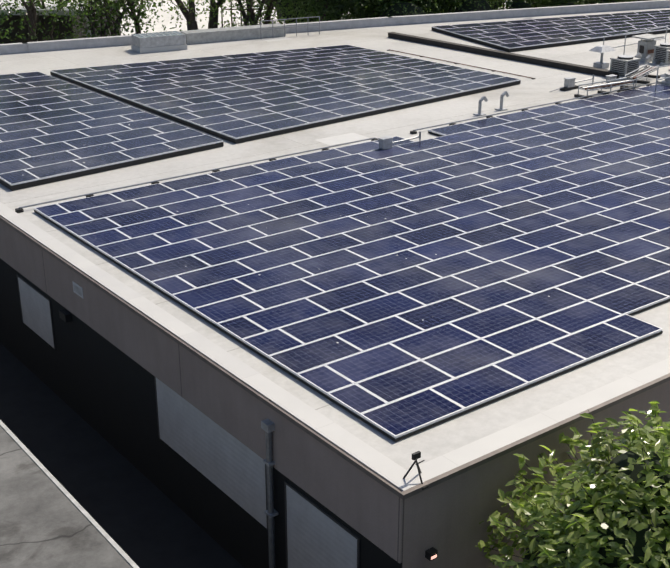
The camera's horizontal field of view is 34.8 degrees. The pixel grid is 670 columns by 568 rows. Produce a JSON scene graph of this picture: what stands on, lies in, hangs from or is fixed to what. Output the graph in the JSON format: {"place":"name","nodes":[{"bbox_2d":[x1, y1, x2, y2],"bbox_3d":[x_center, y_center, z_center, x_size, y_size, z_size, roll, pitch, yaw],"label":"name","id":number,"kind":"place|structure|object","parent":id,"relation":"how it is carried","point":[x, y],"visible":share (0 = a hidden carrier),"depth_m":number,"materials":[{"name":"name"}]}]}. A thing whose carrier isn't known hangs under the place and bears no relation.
{"place":"outdoors","nodes":[
{"label":"outdoors","id":0,"kind":"place"},
{"bbox_2d":[0,420,138,567],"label":"curb","id":1,"kind":"structure","parent":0,"point":[47,520],"depth_m":14.49,"materials":[{"name":"concrete"}]},
{"bbox_2d":[0,343,243,567],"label":"alley asphalt","id":2,"kind":"structure","parent":0,"point":[139,517],"depth_m":20.03,"materials":[{"name":"black asphalt"}]},
{"bbox_2d":[120,0,508,35],"bbox_3d":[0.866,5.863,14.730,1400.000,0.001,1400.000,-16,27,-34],"label":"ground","id":3,"kind":"structure","parent":0,"point":[159,23],"depth_m":74.06,"materials":[{"name":"white"}]},
{"bbox_2d":[0,0,36,43],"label":"tree","id":4,"kind":"object","parent":3,"relation":"on","point":[3,21],"visible":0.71,"depth_m":48.42,"materials":[{"name":"green plant"}]},
{"bbox_2d":[0,0,85,42],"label":"tree","id":5,"kind":"object","parent":3,"relation":"on","point":[31,15],"visible":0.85,"depth_m":46.04,"materials":[{"name":"green plant"}]},
{"bbox_2d":[2,0,92,42],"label":"tree","id":6,"kind":"object","parent":3,"relation":"on","point":[47,26],"visible":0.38,"depth_m":50.77,"materials":[{"name":"green plant"}]},
{"bbox_2d":[0,0,120,43],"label":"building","id":7,"kind":"structure","parent":3,"relation":"on","point":[61,29],"depth_m":52.17,"materials":[{"name":"plant"}]},
{"bbox_2d":[14,0,182,39],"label":"tree","id":8,"kind":"object","parent":3,"relation":"on","point":[94,6],"visible":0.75,"depth_m":48.29,"materials":[{"name":"green plant"}]},
{"bbox_2d":[80,0,188,35],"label":"tree","id":9,"kind":"object","parent":3,"relation":"on","point":[138,31],"visible":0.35,"depth_m":50.65,"materials":[{"name":"green plant"}]},
{"bbox_2d":[92,0,229,31],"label":"tree","id":10,"kind":"object","parent":3,"relation":"on","point":[190,15],"visible":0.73,"depth_m":49.06,"materials":[{"name":"green plant"}]},
{"bbox_2d":[170,0,292,28],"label":"tree","id":11,"kind":"object","parent":3,"relation":"on","point":[211,24],"visible":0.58,"depth_m":51.59,"materials":[{"name":"green plant"}]},
{"bbox_2d":[188,0,304,27],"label":"tree","id":12,"kind":"object","parent":3,"relation":"on","point":[249,11],"visible":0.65,"depth_m":50.51,"materials":[{"name":"green plant"}]},
{"bbox_2d":[221,0,310,24],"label":"tree","id":13,"kind":"object","parent":3,"relation":"on","point":[270,8],"visible":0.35,"depth_m":53.22,"materials":[{"name":"green plant"}]},
{"bbox_2d":[244,0,398,23],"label":"tree","id":14,"kind":"object","parent":3,"relation":"on","point":[327,9],"visible":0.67,"depth_m":51.81,"materials":[{"name":"green plant"}]},
{"bbox_2d":[0,8,669,567],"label":"warehouse building","id":15,"kind":"structure","parent":3,"relation":"on","point":[104,362],"depth_m":19.01,"materials":[{"name":"beige paint"}]},
{"bbox_2d":[131,31,186,53],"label":"rooftop box","id":16,"kind":"object","parent":15,"relation":"on","point":[142,43],"visible":1,"depth_m":42.11,"materials":[{"name":"grey"}]},
{"bbox_2d":[17,274,359,567],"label":"dock doors and fittings","id":17,"kind":"structure","parent":15,"relation":"attached to","point":[238,472],"depth_m":16.84,"materials":[{"name":"metal"}]},
{"bbox_2d":[180,16,319,44],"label":"long roof duct","id":18,"kind":"object","parent":15,"relation":"on","point":[225,34],"visible":0.98,"depth_m":44.56,"materials":[{"name":"metal"}]},
{"bbox_2d":[0,45,520,190],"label":"solar array","id":19,"kind":"object","parent":15,"relation":"on","point":[51,128],"visible":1,"depth_m":33.30,"materials":[{"name":"dark blue photovoltaic glass"},{"name":"aluminium"}]},
{"bbox_2d":[0,0,669,499],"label":"parapet coping","id":20,"kind":"object","parent":15,"relation":"on","point":[358,454],"visible":0.83,"depth_m":16.24,"materials":[{"name":"metal"}]},
{"bbox_2d":[403,451,428,489],"bbox_3d":[1.057,2.336,13.574,0.392,0.416,0.371,-16,27,-34],"label":"roof sensor stand","id":21,"kind":"object","parent":20,"relation":"on","point":[416,455],"visible":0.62,"depth_m":13.54,"materials":[{"name":"black metal"}]},
{"bbox_2d":[15,82,655,421],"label":"coping joints and conduit","id":22,"kind":"object","parent":15,"relation":"on","point":[19,210],"visible":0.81,"depth_m":27.63,"materials":[{"name":"metal"}]},
{"bbox_2d":[34,84,669,441],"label":"solar array","id":23,"kind":"object","parent":15,"relation":"on","point":[471,314],"visible":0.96,"depth_m":21.16,"materials":[{"name":"blue glass"}]},
{"bbox_2d":[108,37,605,145],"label":"roof membrane patches","id":24,"kind":"object","parent":15,"relation":"on","point":[343,138],"visible":0.27,"depth_m":29.73,"materials":[{"name":"white plastic"}]},
{"bbox_2d":[370,132,420,151],"bbox_3d":[1.449,-3.719,28.368,2.276,0.380,0.220,-16,27,-34],"label":"junction box","id":25,"kind":"object","parent":15,"relation":"on","point":[386,142],"visible":0.62,"depth_m":28.23,"materials":[{"name":"grey metal"}]},
{"bbox_2d":[425,547,437,560],"bbox_3d":[1.268,3.547,14.038,0.130,0.110,0.098,-16,27,-34],"label":"wall lamp","id":26,"kind":"object","parent":15,"relation":"attached to","point":[431,553],"visible":1,"depth_m":14.01,"materials":[{"name":"black metal"}]},
{"bbox_2d":[387,49,534,78],"bbox_3d":[4.518,-8.217,39.777,0.124,0.044,7.451,-18,28,-37],"label":"conduit","id":27,"kind":"object","parent":15,"relation":"on","point":[463,64],"visible":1,"depth_m":39.62,"materials":[{"name":"metal"}]},
{"bbox_2d":[473,96,487,115],"bbox_3d":[4.424,-5.383,32.187,0.440,0.560,0.280,-16,27,-34],"label":"roof vent pipe","id":28,"kind":"object","parent":15,"relation":"on","point":[481,99],"visible":1,"depth_m":32.13,"materials":[{"name":"metal"}]},
{"bbox_2d":[495,91,508,110],"bbox_3d":[5.172,-5.638,32.810,0.440,0.560,0.280,-16,27,-34],"label":"vent pipe","id":29,"kind":"object","parent":15,"relation":"on","point":[503,94],"visible":1,"depth_m":32.76,"materials":[{"name":"metal"}]},
{"bbox_2d":[388,32,618,77],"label":"roof divider curb","id":30,"kind":"structure","parent":15,"relation":"on","point":[519,57],"depth_m":40.68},
{"bbox_2d":[432,9,669,51],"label":"solar array","id":31,"kind":"object","parent":15,"relation":"on","point":[516,35],"visible":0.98,"depth_m":46.11,"materials":[{"name":"blue glass"}]},
{"bbox_2d":[550,74,593,91],"bbox_3d":[7.909,-6.694,35.622,2.276,0.380,0.220,-16,27,-34],"label":"junction box","id":32,"kind":"object","parent":15,"relation":"on","point":[569,83],"visible":1,"depth_m":35.47,"materials":[{"name":"metal"}]},
{"bbox_2d":[589,45,615,68],"bbox_3d":[9.730,-8.278,38.957,0.840,0.780,0.588,-16,27,-34],"label":"roof vent","id":33,"kind":"object","parent":15,"relation":"on","point":[601,49],"visible":0.98,"depth_m":38.83,"materials":[{"name":"metal"}]},
{"bbox_2d":[574,78,633,98],"bbox_3d":[8.835,-6.372,34.812,2.219,0.399,0.600,-14,26,-30],"label":"cable tray","id":34,"kind":"object","parent":15,"relation":"on","point":[606,85],"visible":0.96,"depth_m":34.67,"materials":[{"name":"metal"}]},
{"bbox_2d":[602,72,634,87],"bbox_3d":[9.389,-6.853,36.008,2.276,0.380,0.220,-16,27,-34],"label":"junction box","id":35,"kind":"object","parent":15,"relation":"on","point":[610,77],"visible":0.29,"depth_m":35.84,"materials":[{"name":"grey metal"}]},
{"bbox_2d":[610,55,640,79],"bbox_3d":[10.141,-7.618,37.419,0.900,0.725,0.740,-16,27,-34],"label":"air conditioning unit","id":36,"kind":"object","parent":15,"relation":"on","point":[622,65],"visible":0.85,"depth_m":37.18,"materials":[{"name":"metal"}]},
{"bbox_2d":[603,26,666,54],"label":"roof guard rail","id":37,"kind":"object","parent":15,"relation":"on","point":[624,45],"visible":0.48,"depth_m":40.37,"materials":[{"name":"metal"}]},
{"bbox_2d":[620,64,659,88],"bbox_3d":[10.460,-7.083,36.493,0.600,0.439,2.472,14,26,30],"label":"pipe rack","id":38,"kind":"object","parent":15,"relation":"on","point":[636,76],"visible":0.85,"depth_m":36.42,"materials":[{"name":"metal"}]},
{"bbox_2d":[639,55,651,70],"bbox_3d":[11.236,-7.948,38.442,0.440,0.560,0.280,-16,27,-34],"label":"vent pipe","id":39,"kind":"object","parent":15,"relation":"on","point":[649,57],"visible":0.73,"depth_m":38.35,"materials":[{"name":"metal"}]},
{"bbox_2d":[632,34,663,61],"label":"exhaust vent","id":40,"kind":"object","parent":15,"relation":"on","point":[645,48],"visible":0.81,"depth_m":40.04,"materials":[{"name":"metal"}]},
{"bbox_2d":[652,43,669,64],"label":"air conditioning unit","id":41,"kind":"object","parent":15,"relation":"on","point":[661,56],"visible":1,"depth_m":39.56,"materials":[{"name":"metal"}]},
{"bbox_2d":[655,65,669,91],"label":"roof guard rail","id":42,"kind":"object","parent":15,"relation":"on","point":[657,75],"visible":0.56,"depth_m":34.64,"materials":[{"name":"metal"}]},
{"bbox_2d":[657,71,669,84],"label":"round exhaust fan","id":43,"kind":"object","parent":15,"relation":"on","point":[667,80],"visible":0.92,"depth_m":35.92,"materials":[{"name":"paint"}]},
{"bbox_2d":[54,0,650,39],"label":"shrubs","id":44,"kind":"object","parent":3,"relation":"on","point":[399,9],"visible":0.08,"depth_m":53.42,"materials":[{"name":"green plant"}]},
{"bbox_2d":[282,0,459,19],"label":"tree","id":45,"kind":"object","parent":3,"relation":"on","point":[362,12],"visible":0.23,"depth_m":53.34,"materials":[{"name":"green plant"}]},
{"bbox_2d":[348,0,479,16],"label":"tree","id":46,"kind":"object","parent":3,"relation":"on","point":[434,6],"visible":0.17,"depth_m":53.52,"materials":[{"name":"green plant"}]},
{"bbox_2d":[221,0,622,27],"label":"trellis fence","id":47,"kind":"object","parent":3,"relation":"on","point":[279,22],"visible":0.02,"depth_m":60.88,"materials":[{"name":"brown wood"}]},
{"bbox_2d":[423,0,512,13],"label":"tree","id":48,"kind":"object","parent":3,"relation":"on","point":[450,8],"visible":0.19,"depth_m":55.55,"materials":[{"name":"green plant"}]},
{"bbox_2d":[494,0,569,7],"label":"tree","id":49,"kind":"object","parent":3,"relation":"on","point":[525,1],"visible":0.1,"depth_m":56.62,"materials":[{"name":"green plant"}]},
{"bbox_2d":[487,0,622,9],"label":"tree","id":50,"kind":"object","parent":3,"relation":"on","point":[551,3],"visible":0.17,"depth_m":58.45,"materials":[{"name":"green plant"}]},
{"bbox_2d":[475,401,669,567],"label":"shrub","id":51,"kind":"object","parent":3,"relation":"on","point":[615,513],"visible":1,"depth_m":12.78,"materials":[{"name":"green plant"}]},
{"bbox_2d":[577,0,635,3],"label":"tree","id":52,"kind":"object","parent":3,"relation":"on","point":[610,1],"visible":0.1,"depth_m":58.87,"materials":[{"name":"green plant"}]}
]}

